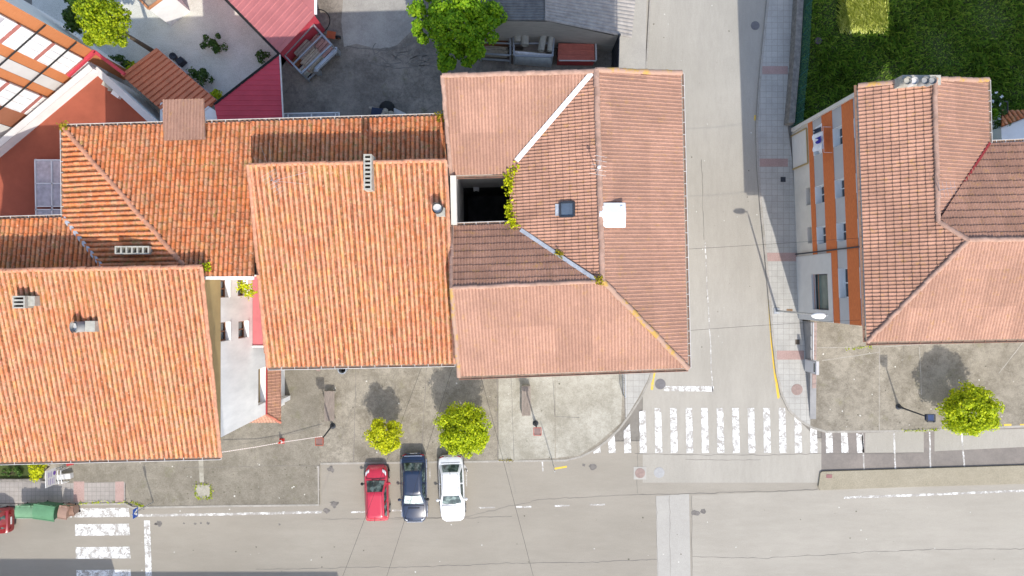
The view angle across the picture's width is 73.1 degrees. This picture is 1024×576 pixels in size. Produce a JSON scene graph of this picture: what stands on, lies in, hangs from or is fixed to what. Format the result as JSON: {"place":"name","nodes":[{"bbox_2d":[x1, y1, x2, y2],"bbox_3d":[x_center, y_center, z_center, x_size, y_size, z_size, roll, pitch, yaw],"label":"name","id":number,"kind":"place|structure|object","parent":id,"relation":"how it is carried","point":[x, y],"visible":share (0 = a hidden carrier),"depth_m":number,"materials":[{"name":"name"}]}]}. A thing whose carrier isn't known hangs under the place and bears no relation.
{"place":"outdoors","nodes":[
{"label":"outdoors","id":0,"kind":"place"},
{"bbox_2d":[0,461,44,478],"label":"planting bed","id":1,"kind":"object","parent":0,"point":[24,470],"visible":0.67,"depth_m":47.87,"materials":[{"name":"green plant"}]},
{"bbox_2d":[28,464,49,482],"bbox_3d":[-32.107,12.375,46.958,1.264,1.904,1.535,0,90,0],"label":"hedge shrub","id":2,"kind":"object","parent":1,"relation":"in","point":[35,474],"visible":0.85,"depth_m":46.55,"materials":[{"name":"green plant"}]},
{"bbox_2d":[0,481,125,502],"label":"pavement","id":3,"kind":"structure","parent":0,"point":[29,492],"depth_m":47.89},
{"bbox_2d":[74,482,123,501],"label":"red paving","id":4,"kind":"structure","parent":3,"relation":"on","point":[79,491],"depth_m":47.88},
{"bbox_2d":[32,0,284,112],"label":"gravel garden","id":5,"kind":"object","parent":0,"point":[235,64],"depth_m":48.00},
{"bbox_2d":[0,0,126,137],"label":"apartment block","id":6,"kind":"structure","parent":5,"relation":"on","point":[35,39],"depth_m":41.43,"materials":[{"name":"orange brick"}]},
{"bbox_2d":[0,14,17,38],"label":"window","id":7,"kind":"structure","parent":6,"relation":"in","point":[6,24],"depth_m":37.09,"materials":[{"name":"white glass"}]},
{"bbox_2d":[0,82,39,111],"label":"window","id":8,"kind":"structure","parent":6,"relation":"in","point":[26,97],"depth_m":42.01,"materials":[{"name":"white glass"}]},
{"bbox_2d":[2,25,51,58],"bbox_3d":[-27.455,-13.940,39.050,1.457,2.500,0.328,-41,90,0],"label":"window","id":9,"kind":"structure","parent":6,"relation":"in","point":[38,43],"depth_m":39.07,"materials":[{"name":"white glass"}]},
{"bbox_2d":[37,43,81,73],"bbox_3d":[-27.455,-13.940,41.875,1.457,2.550,0.328,-41,90,0],"label":"window","id":10,"kind":"structure","parent":6,"relation":"in","point":[69,59],"depth_m":41.90,"materials":[{"name":"white glass"}]},
{"bbox_2d":[61,0,121,36],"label":"garden tree","id":11,"kind":"object","parent":5,"relation":"on","point":[68,14],"visible":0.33,"depth_m":42.68,"materials":[{"name":"green plant"}]},
{"bbox_2d":[71,0,153,51],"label":"garden tree","id":12,"kind":"object","parent":5,"relation":"on","point":[102,27],"visible":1,"depth_m":41.07,"materials":[{"name":"green plant"}]},
{"bbox_2d":[108,54,129,67],"bbox_3d":[-27.007,-15.625,47.477,1.712,1.077,0.942,13,90,0],"label":"garden shrub","id":13,"kind":"object","parent":5,"relation":"on","point":[119,58],"visible":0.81,"depth_m":47.26,"materials":[{"name":"green plant"}]},
{"bbox_2d":[121,48,216,110],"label":"garden shed","id":14,"kind":"structure","parent":5,"relation":"on","point":[156,76],"depth_m":45.27,"materials":[{"name":"tile"}]},
{"bbox_2d":[186,66,214,86],"bbox_3d":[-21.260,-14.474,47.161,1.576,1.700,1.237,38,90,0],"label":"garden shrub","id":15,"kind":"object","parent":5,"relation":"on","point":[200,74],"visible":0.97,"depth_m":46.75,"materials":[{"name":"green plant"}]},
{"bbox_2d":[199,33,228,53],"bbox_3d":[-20.452,-16.774,47.392,2.051,1.245,1.440,0,90,0],"label":"garden shrub","id":16,"kind":"object","parent":5,"relation":"on","point":[214,44],"visible":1,"depth_m":47.23,"materials":[{"name":"green plant"}]},
{"bbox_2d":[225,0,324,66],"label":"outbuilding","id":17,"kind":"structure","parent":5,"relation":"on","point":[281,27],"depth_m":45.00,"materials":[{"name":"red metal"}]},
{"bbox_2d":[139,0,189,25],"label":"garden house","id":18,"kind":"structure","parent":0,"point":[170,12],"depth_m":46.41,"materials":[{"name":"white wood"}]},
{"bbox_2d":[63,366,319,505],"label":"forecourt","id":19,"kind":"structure","parent":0,"point":[161,483],"depth_m":47.88,"materials":[{"name":"concrete"}]},
{"bbox_2d":[45,465,64,487],"bbox_3d":[-30.957,12.720,46.875,0.097,2.050,1.122,0,90,0],"label":"sign board","id":20,"kind":"object","parent":19,"relation":"on","point":[50,477],"visible":1,"depth_m":46.30,"materials":[{"name":"grey metal"}]},
{"bbox_2d":[56,467,73,483],"bbox_3d":[-30.892,12.919,47.445,1.080,0.873,0.993,0,90,0],"label":"bicycle rack","id":21,"kind":"object","parent":19,"relation":"on","point":[62,476],"visible":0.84,"depth_m":47.52,"materials":[{"name":"white metal"}]},
{"bbox_2d":[195,485,209,497],"bbox_3d":[-21.426,14.111,47.877,1.000,0.001,0.889,0,90,0],"label":"planting pit","id":22,"kind":"object","parent":19,"relation":"on","point":[203,490],"visible":1,"depth_m":47.88,"materials":[{"name":"concrete"}]},
{"bbox_2d":[246,113,455,369],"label":"clay roof house","id":23,"kind":"structure","parent":0,"point":[351,220],"depth_m":36.10,"materials":[{"name":"tile"}]},
{"bbox_2d":[0,438,820,575],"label":"road","id":24,"kind":"structure","parent":0,"point":[580,529],"depth_m":48.00,"materials":[{"name":"grey asphalt"}]},
{"bbox_2d":[0,505,13,533],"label":"hatchback","id":25,"kind":"object","parent":24,"relation":"on","point":[6,519],"visible":1,"depth_m":47.14,"materials":[{"name":"red paint"}]},
{"bbox_2d":[14,502,36,517],"bbox_3d":[-33.078,15.160,47.410,1.250,1.180,0.946,0,90,0],"label":"waste container","id":26,"kind":"object","parent":24,"relation":"on","point":[23,510],"visible":0.78,"depth_m":46.85,"materials":[{"name":"green plastic"}]},
{"bbox_2d":[32,500,63,521],"bbox_3d":[-31.666,15.152,47.331,1.450,1.339,1.170,8,90,0],"label":"waste container","id":27,"kind":"object","parent":24,"relation":"on","point":[47,510],"visible":0.81,"depth_m":46.71,"materials":[{"name":"green plastic"}]},
{"bbox_2d":[57,502,75,519],"bbox_3d":[-30.503,15.210,47.432,0.620,1.135,1.002,9,90,0],"label":"waste container","id":28,"kind":"object","parent":24,"relation":"on","point":[63,511],"visible":0.85,"depth_m":46.92,"materials":[{"name":"brown plastic"}]},
{"bbox_2d":[75,508,130,575],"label":"crosswalk","id":29,"kind":"structure","parent":24,"relation":"on","point":[99,530],"depth_m":48.00,"materials":[{"name":"white paint"}]},
{"bbox_2d":[361,464,390,521],"bbox_3d":[-9.260,14.040,47.166,2.060,1.668,3.755,-1,90,0],"label":"hatchback","id":30,"kind":"object","parent":24,"relation":"on","point":[379,509],"visible":1,"depth_m":46.89,"materials":[{"name":"red paint"}]},
{"bbox_2d":[398,452,428,521],"bbox_3d":[-6.708,13.702,47.175,2.160,1.649,4.755,-1,90,0],"label":"saloon car","id":31,"kind":"object","parent":24,"relation":"on","point":[411,467],"visible":1,"depth_m":46.99,"materials":[{"name":"blue paint"}]},
{"bbox_2d":[144,386,713,575],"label":"stop lines","id":32,"kind":"object","parent":24,"relation":"on","point":[148,566],"visible":1,"depth_m":48.00,"materials":[{"name":"white paint"}]},
{"bbox_2d":[154,464,705,526],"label":"oil stains","id":33,"kind":"object","parent":24,"relation":"on","point":[334,504],"visible":1,"depth_m":47.99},
{"bbox_2d":[436,454,467,520],"bbox_3d":[-4.120,13.739,47.171,2.160,1.659,4.535,-3,90,0],"label":"saloon car","id":34,"kind":"object","parent":24,"relation":"on","point":[451,489],"visible":0.99,"depth_m":46.97,"materials":[{"name":"white paint"}]},
{"bbox_2d":[14,242,1023,518],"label":"edge lines","id":35,"kind":"object","parent":24,"relation":"on","point":[556,506],"visible":0.95,"depth_m":48.00,"materials":[{"name":"paint"}]},
{"bbox_2d":[139,14,1013,572],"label":"ground litter","id":36,"kind":"object","parent":24,"relation":"on","point":[541,410],"visible":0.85,"depth_m":47.87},
{"bbox_2d":[187,31,1023,575],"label":"road cracks","id":37,"kind":"object","parent":24,"relation":"on","point":[373,49],"visible":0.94,"depth_m":47.99,"materials":[{"name":"grey asphalt"}]},
{"bbox_2d":[634,467,645,478],"bbox_3d":[8.889,12.852,47.982,0.880,0.030,0.880,0,90,0],"label":"manhole cover","id":38,"kind":"object","parent":24,"relation":"on","point":[639,472],"visible":1,"depth_m":47.98,"materials":[{"name":"metal"}]},
{"bbox_2d":[656,494,690,575],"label":"road patch","id":39,"kind":"object","parent":24,"relation":"on","point":[672,521],"visible":1,"depth_m":48.00,"materials":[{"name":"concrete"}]},
{"bbox_2d":[429,432,964,485],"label":"bay lines","id":40,"kind":"object","parent":24,"relation":"on","point":[862,446],"visible":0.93,"depth_m":47.99,"materials":[{"name":"paint"}]},
{"bbox_2d":[692,484,1023,575],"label":"road panel","id":41,"kind":"structure","parent":24,"relation":"on","point":[985,534],"depth_m":48.00,"materials":[{"name":"concrete"}]},
{"bbox_2d":[818,465,1023,489],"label":"median strip","id":42,"kind":"object","parent":24,"relation":"on","point":[923,477],"visible":1,"depth_m":47.87,"materials":[{"name":"concrete"}]},
{"bbox_2d":[821,427,1023,470],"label":"parking bays","id":43,"kind":"object","parent":24,"relation":"on","point":[835,460],"visible":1,"depth_m":48.00,"materials":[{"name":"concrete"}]},
{"bbox_2d":[865,429,1023,452],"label":"parking patch","id":44,"kind":"object","parent":43,"relation":"on","point":[882,442],"visible":1,"depth_m":47.99,"materials":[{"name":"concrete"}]},
{"bbox_2d":[1,0,820,440],"bbox_3d":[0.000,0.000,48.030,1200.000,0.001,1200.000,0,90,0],"label":"ground","id":45,"kind":"structure","parent":0,"point":[633,422],"depth_m":48.03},
{"bbox_2d":[0,64,217,218],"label":"terrace building","id":46,"kind":"structure","parent":45,"relation":"on","point":[84,95],"depth_m":44.20,"materials":[{"name":"paint"}]},
{"bbox_2d":[34,159,60,217],"bbox_3d":[-28.560,-6.289,43.928,3.240,0.545,3.745,0,90,0],"label":"glass canopy","id":47,"kind":"object","parent":46,"relation":"on","point":[47,182],"visible":0.5,"depth_m":43.72,"materials":[{"name":"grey glass"}]},
{"bbox_2d":[0,98,289,464],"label":"clay roof house","id":48,"kind":"structure","parent":45,"relation":"on","point":[126,328],"depth_m":36.14,"materials":[{"name":"tile"}]},
{"bbox_2d":[221,280,230,297],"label":"window","id":49,"kind":"structure","parent":48,"relation":"in","point":[225,284],"depth_m":38.45,"materials":[{"name":"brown wood"}]},
{"bbox_2d":[221,322,230,341],"bbox_3d":[-15.847,2.392,37.827,0.363,1.472,1.050,0,90,0],"label":"window","id":50,"kind":"structure","parent":48,"relation":"in","point":[225,326],"depth_m":38.53,"materials":[{"name":"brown wood"}]},
{"bbox_2d":[238,321,248,338],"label":"window","id":51,"kind":"structure","parent":48,"relation":"in","point":[243,326],"depth_m":41.10,"materials":[{"name":"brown wood"}]},
{"bbox_2d":[235,280,257,300],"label":"roof weeds","id":52,"kind":"object","parent":48,"relation":"attached to","point":[244,287],"visible":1,"depth_m":37.05,"materials":[{"name":"green plant"}]},
{"bbox_2d":[258,367,265,405],"bbox_3d":[-15.943,6.172,43.554,0.495,1.394,2.253,0,90,0],"label":"balcony door","id":53,"kind":"structure","parent":48,"relation":"in","point":[261,372],"depth_m":44.21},
{"bbox_2d":[213,53,283,122],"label":"outbuilding","id":54,"kind":"structure","parent":45,"relation":"on","point":[258,93],"depth_m":45.00,"materials":[{"name":"red metal"}]},
{"bbox_2d":[0,369,653,508],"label":"kerb","id":55,"kind":"structure","parent":45,"relation":"on","point":[339,463],"depth_m":47.87,"materials":[{"name":"concrete"}]},
{"bbox_2d":[784,0,803,125],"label":"stone wall","id":56,"kind":"structure","parent":45,"relation":"on","point":[794,61],"depth_m":47.05,"materials":[{"name":"grey stone"}]},
{"bbox_2d":[791,0,812,126],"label":"fence","id":57,"kind":"object","parent":45,"relation":"on","point":[804,41],"visible":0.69,"depth_m":46.67,"materials":[{"name":"green metal"}]},
{"bbox_2d":[803,321,816,418],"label":"retaining wall","id":58,"kind":"structure","parent":45,"relation":"on","point":[810,334],"depth_m":47.40,"materials":[{"name":"concrete"}]},
{"bbox_2d":[755,0,1023,432],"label":"kerb","id":59,"kind":"structure","parent":45,"relation":"on","point":[764,240],"depth_m":47.87,"materials":[{"name":"concrete"}]},
{"bbox_2d":[279,0,613,125],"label":"courtyard pavement","id":60,"kind":"structure","parent":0,"point":[350,81],"depth_m":48.00,"materials":[{"name":"concrete"}]},
{"bbox_2d":[284,24,335,82],"bbox_3d":[-13.624,-15.918,46.998,2.952,2.005,1.928,-44,90,0],"label":"storage rack","id":61,"kind":"object","parent":60,"relation":"on","point":[320,33],"visible":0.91,"depth_m":46.01,"materials":[{"name":"grey metal"}]},
{"bbox_2d":[294,39,316,59],"bbox_3d":[-13.961,-16.070,46.957,0.759,0.954,1.394,43,90,0],"label":"timber stack","id":62,"kind":"object","parent":61,"relation":"on","point":[303,47],"visible":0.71,"depth_m":46.48,"materials":[{"name":"grey wood"}]},
{"bbox_2d":[301,48,322,72],"bbox_3d":[-13.507,-15.456,47.014,0.815,0.833,1.485,43,90,0],"label":"timber stack","id":63,"kind":"object","parent":61,"relation":"on","point":[310,57],"visible":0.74,"depth_m":46.60,"materials":[{"name":"wood"}]},
{"bbox_2d":[316,39,332,57],"bbox_3d":[-12.806,-16.251,47.136,0.985,0.595,1.089,43,90,0],"label":"brick stack","id":64,"kind":"object","parent":61,"relation":"on","point":[322,45],"visible":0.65,"depth_m":46.84,"materials":[{"name":"red brick"}]},
{"bbox_2d":[284,112,339,120],"bbox_3d":[-13.849,-11.576,47.688,4.068,0.656,1.277,0,90,0],"label":"white frame","id":65,"kind":"object","parent":60,"relation":"on","point":[313,114],"visible":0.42,"depth_m":47.45,"materials":[{"name":"metal"}]},
{"bbox_2d":[314,47,340,75],"bbox_3d":[-12.711,-15.577,47.410,2.319,1.180,0.600,-43,90,0],"label":"pipe","id":66,"kind":"object","parent":60,"relation":"on","point":[324,61],"visible":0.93,"depth_m":46.94,"materials":[{"name":"grey metal"}]},
{"bbox_2d":[341,0,420,48],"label":"yard slab","id":67,"kind":"structure","parent":60,"relation":"on","point":[380,23],"depth_m":48.00,"materials":[{"name":"concrete"}]},
{"bbox_2d":[406,0,507,72],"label":"yard tree","id":68,"kind":"object","parent":60,"relation":"on","point":[470,34],"visible":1,"depth_m":42.46,"materials":[{"name":"green plant"}]},
{"bbox_2d":[480,38,510,63],"bbox_3d":[-1.128,-16.433,47.100,2.151,1.800,1.757,0,90,0],"label":"storage rack","id":69,"kind":"object","parent":60,"relation":"on","point":[496,54],"visible":0.32,"depth_m":46.37,"materials":[{"name":"grey metal"}]},
{"bbox_2d":[484,46,508,57],"bbox_3d":[-1.222,-16.149,47.194,1.986,0.476,0.605,3,90,0],"label":"timber stack","id":70,"kind":"object","parent":69,"relation":"on","point":[497,49],"visible":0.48,"depth_m":46.96,"materials":[{"name":"grey wood"}]},
{"bbox_2d":[513,37,554,65],"bbox_3d":[1.462,-16.363,47.000,2.890,2.000,1.892,0,90,0],"label":"storage rack","id":71,"kind":"object","parent":60,"relation":"on","point":[540,56],"visible":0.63,"depth_m":46.20,"materials":[{"name":"grey metal"}]},
{"bbox_2d":[514,51,551,66],"bbox_3d":[1.428,-15.634,47.280,2.626,1.040,0.598,5,90,0],"label":"plastic sheet","id":72,"kind":"object","parent":71,"relation":"on","point":[538,61],"visible":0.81,"depth_m":47.05,"materials":[{"name":"grey plastic"}]},
{"bbox_2d":[475,0,634,51],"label":"grey shed","id":73,"kind":"structure","parent":60,"relation":"on","point":[615,18],"depth_m":44.43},
{"bbox_2d":[557,43,596,65],"bbox_3d":[4.426,-15.947,47.280,2.647,1.200,1.220,0,90,0],"label":"skip container","id":74,"kind":"object","parent":60,"relation":"on","point":[574,54],"visible":1,"depth_m":46.75,"materials":[{"name":"red metal"}]},
{"bbox_2d":[611,33,620,66],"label":"metal gate","id":75,"kind":"structure","parent":60,"relation":"on","point":[615,56],"depth_m":45.76,"materials":[{"name":"grey metal"}]},
{"bbox_2d":[320,363,649,463],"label":"plaza","id":76,"kind":"structure","parent":0,"point":[376,397],"depth_m":47.88,"materials":[{"name":"concrete"}]},
{"bbox_2d":[324,391,335,420],"bbox_3d":[-12.530,8.108,47.655,0.681,0.460,2.090,0,90,0],"label":"slatted bench","id":77,"kind":"object","parent":76,"relation":"on","point":[332,406],"visible":1,"depth_m":47.42,"materials":[{"name":"brown wood"}]},
{"bbox_2d":[362,417,403,454],"bbox_3d":[-8.383,9.770,46.359,2.653,3.053,2.418,38,90,0],"label":"street tree","id":78,"kind":"object","parent":76,"relation":"on","point":[384,439],"visible":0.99,"depth_m":45.47,"materials":[{"name":"green plant"}]},
{"bbox_2d":[433,401,492,458],"bbox_3d":[-3.236,9.337,45.837,3.976,4.110,3.806,0,90,0],"label":"street tree","id":79,"kind":"object","parent":76,"relation":"on","point":[454,437],"visible":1,"depth_m":44.82,"materials":[{"name":"green plant"}]},
{"bbox_2d":[353,368,625,461],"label":"plaza joints","id":80,"kind":"object","parent":76,"relation":"on","point":[497,414],"visible":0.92,"depth_m":47.87,"materials":[{"name":"concrete"}]},
{"bbox_2d":[499,373,554,459],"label":"pale plaza slab","id":81,"kind":"structure","parent":76,"relation":"on","point":[528,444],"depth_m":47.88,"materials":[{"name":"concrete"}]},
{"bbox_2d":[522,385,530,415],"bbox_3d":[0.972,7.750,47.655,0.605,0.460,2.075,0,90,0],"label":"slatted bench","id":82,"kind":"object","parent":81,"relation":"on","point":[526,400],"visible":1,"depth_m":47.42,"materials":[{"name":"brown wood"}]},
{"bbox_2d":[440,67,690,379],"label":"corner building","id":83,"kind":"structure","parent":0,"point":[599,184],"depth_m":35.41,"materials":[{"name":"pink tile"}]},
{"bbox_2d":[504,199,520,228],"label":"gutter weeds","id":84,"kind":"object","parent":83,"relation":"on","point":[511,221],"visible":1,"depth_m":35.99,"materials":[{"name":"green plant"}]},
{"bbox_2d":[555,370,622,457],"bbox_3d":[5.370,7.741,47.876,4.815,0.001,8.074,0,90,0],"label":"plaza corner","id":85,"kind":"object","parent":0,"point":[593,403],"visible":0.71,"depth_m":47.88,"materials":[{"name":"concrete"}]},
{"bbox_2d":[619,0,645,68],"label":"pavement","id":86,"kind":"structure","parent":0,"point":[632,52],"depth_m":47.88,"materials":[{"name":"concrete"}]},
{"bbox_2d":[625,369,651,416],"bbox_3d":[8.815,6.333,47.876,1.926,0.001,5.259,0,90,0],"label":"pavement corner","id":87,"kind":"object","parent":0,"point":[636,383],"visible":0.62,"depth_m":47.88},
{"bbox_2d":[643,0,820,482],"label":"side street","id":88,"kind":"structure","parent":0,"point":[708,53],"depth_m":48.00,"materials":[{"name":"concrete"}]},
{"bbox_2d":[646,0,650,68],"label":"kerb","id":89,"kind":"structure","parent":88,"relation":"on","point":[648,33],"depth_m":47.87,"materials":[{"name":"concrete"}]},
{"bbox_2d":[594,408,863,452],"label":"crosswalk","id":90,"kind":"structure","parent":88,"relation":"on","point":[720,434],"depth_m":47.99,"materials":[{"name":"white paint"}]},
{"bbox_2d":[554,115,1023,468],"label":"yellow lines","id":91,"kind":"object","parent":88,"relation":"on","point":[776,384],"visible":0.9,"depth_m":47.99,"materials":[{"name":"paint"}]},
{"bbox_2d":[758,0,809,424],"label":"pavement","id":92,"kind":"structure","parent":0,"point":[778,203],"depth_m":47.88,"materials":[{"name":"grey concrete"}]},
{"bbox_2d":[760,66,803,359],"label":"red paving","id":93,"kind":"structure","parent":92,"relation":"on","point":[790,355],"depth_m":47.88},
{"bbox_2d":[774,308,827,318],"bbox_3d":[17.973,1.597,44.006,1.120,7.758,0.410,0,90,0],"label":"street light","id":94,"kind":"object","parent":92,"relation":"on","point":[819,315],"visible":1,"depth_m":42.97,"materials":[{"name":"white metal"}]},
{"bbox_2d":[805,359,818,374],"bbox_3d":[20.333,5.333,46.935,0.199,1.890,0.900,0,90,0],"label":"utility cabinet","id":95,"kind":"object","parent":92,"relation":"on","point":[811,366],"visible":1,"depth_m":46.58,"materials":[{"name":"white metal"}]},
{"bbox_2d":[790,75,1023,344],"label":"apartment block","id":96,"kind":"structure","parent":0,"point":[912,186],"depth_m":36.77,"materials":[{"name":"tile"}]},
{"bbox_2d":[790,128,808,169],"bbox_3d":[19.432,-9.371,46.710,0.126,2.580,2.387,-2,90,0],"label":"garage door","id":97,"kind":"structure","parent":96,"relation":"in","point":[800,154],"depth_m":46.55,"materials":[{"name":"white metal"}]},
{"bbox_2d":[815,184,823,203],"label":"window","id":98,"kind":"structure","parent":96,"relation":"in","point":[819,190],"depth_m":44.54,"materials":[{"name":"white metal"}]},
{"bbox_2d":[811,274,828,309],"bbox_3d":[19.915,0.251,44.400,0.419,2.300,2.308,0,90,0],"label":"stair window","id":99,"kind":"structure","parent":96,"relation":"in","point":[821,295],"depth_m":45.01,"materials":[{"name":"glass"}]},
{"bbox_2d":[816,226,825,243],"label":"window","id":100,"kind":"structure","parent":96,"relation":"in","point":[821,231],"depth_m":44.54,"materials":[{"name":"white metal"}]},
{"bbox_2d":[812,123,831,153],"bbox_3d":[19.063,-9.118,42.594,0.787,1.211,1.808,0,90,0],"label":"laundry","id":101,"kind":"object","parent":96,"relation":"hanging from","point":[818,139],"visible":1,"depth_m":42.45,"materials":[{"name":"white fabric"}]},
{"bbox_2d":[832,125,842,146],"bbox_3d":[19.631,-9.081,41.305,0.449,1.110,1.125,0,90,0],"label":"window","id":102,"kind":"structure","parent":96,"relation":"in","point":[837,132],"depth_m":41.82,"materials":[{"name":"white metal"}]},
{"bbox_2d":[834,178,844,198],"bbox_3d":[19.752,-5.970,41.305,0.449,1.110,1.125,0,90,0],"label":"window","id":103,"kind":"structure","parent":96,"relation":"in","point":[839,184],"depth_m":41.82,"materials":[{"name":"white metal"}]},
{"bbox_2d":[836,221,845,240],"bbox_3d":[19.852,-3.377,41.305,0.449,1.110,1.125,0,90,0],"label":"window","id":104,"kind":"structure","parent":96,"relation":"in","point":[840,227],"depth_m":41.82,"materials":[{"name":"white metal"}]},
{"bbox_2d":[838,268,848,297],"bbox_3d":[19.971,-0.303,41.305,0.474,1.110,1.792,0,90,0],"label":"window","id":105,"kind":"structure","parent":96,"relation":"in","point":[842,272],"depth_m":41.82,"materials":[{"name":"white metal"}]},
{"bbox_2d":[794,0,1023,125],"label":"lawn ground","id":106,"kind":"structure","parent":0,"point":[934,41],"depth_m":47.98,"materials":[{"name":"green plant"}]},
{"bbox_2d":[835,0,889,34],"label":"pale grass","id":107,"kind":"structure","parent":106,"relation":"on","point":[854,14],"depth_m":47.67,"materials":[{"name":"plant"}]},
{"bbox_2d":[992,110,1023,142],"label":"neighbour house","id":108,"kind":"structure","parent":106,"relation":"on","point":[1015,129],"depth_m":45.05,"materials":[{"name":"paint"}]},
{"bbox_2d":[809,320,1023,430],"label":"plaza","id":109,"kind":"structure","parent":0,"point":[844,390],"depth_m":47.88,"materials":[{"name":"concrete"}]},
{"bbox_2d":[896,404,935,421],"bbox_3d":[26.734,8.292,45.967,0.530,3.826,0.540,0,90,0],"label":"street lamp","id":110,"kind":"object","parent":109,"relation":"on","point":[930,417],"visible":1,"depth_m":44.30,"materials":[{"name":"metal"}]},
{"bbox_2d":[935,380,1004,436],"bbox_3d":[30.320,7.989,45.943,4.025,3.899,3.741,0,90,0],"label":"street tree","id":111,"kind":"object","parent":109,"relation":"on","point":[958,409],"visible":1,"depth_m":45.02,"materials":[{"name":"green plant"}]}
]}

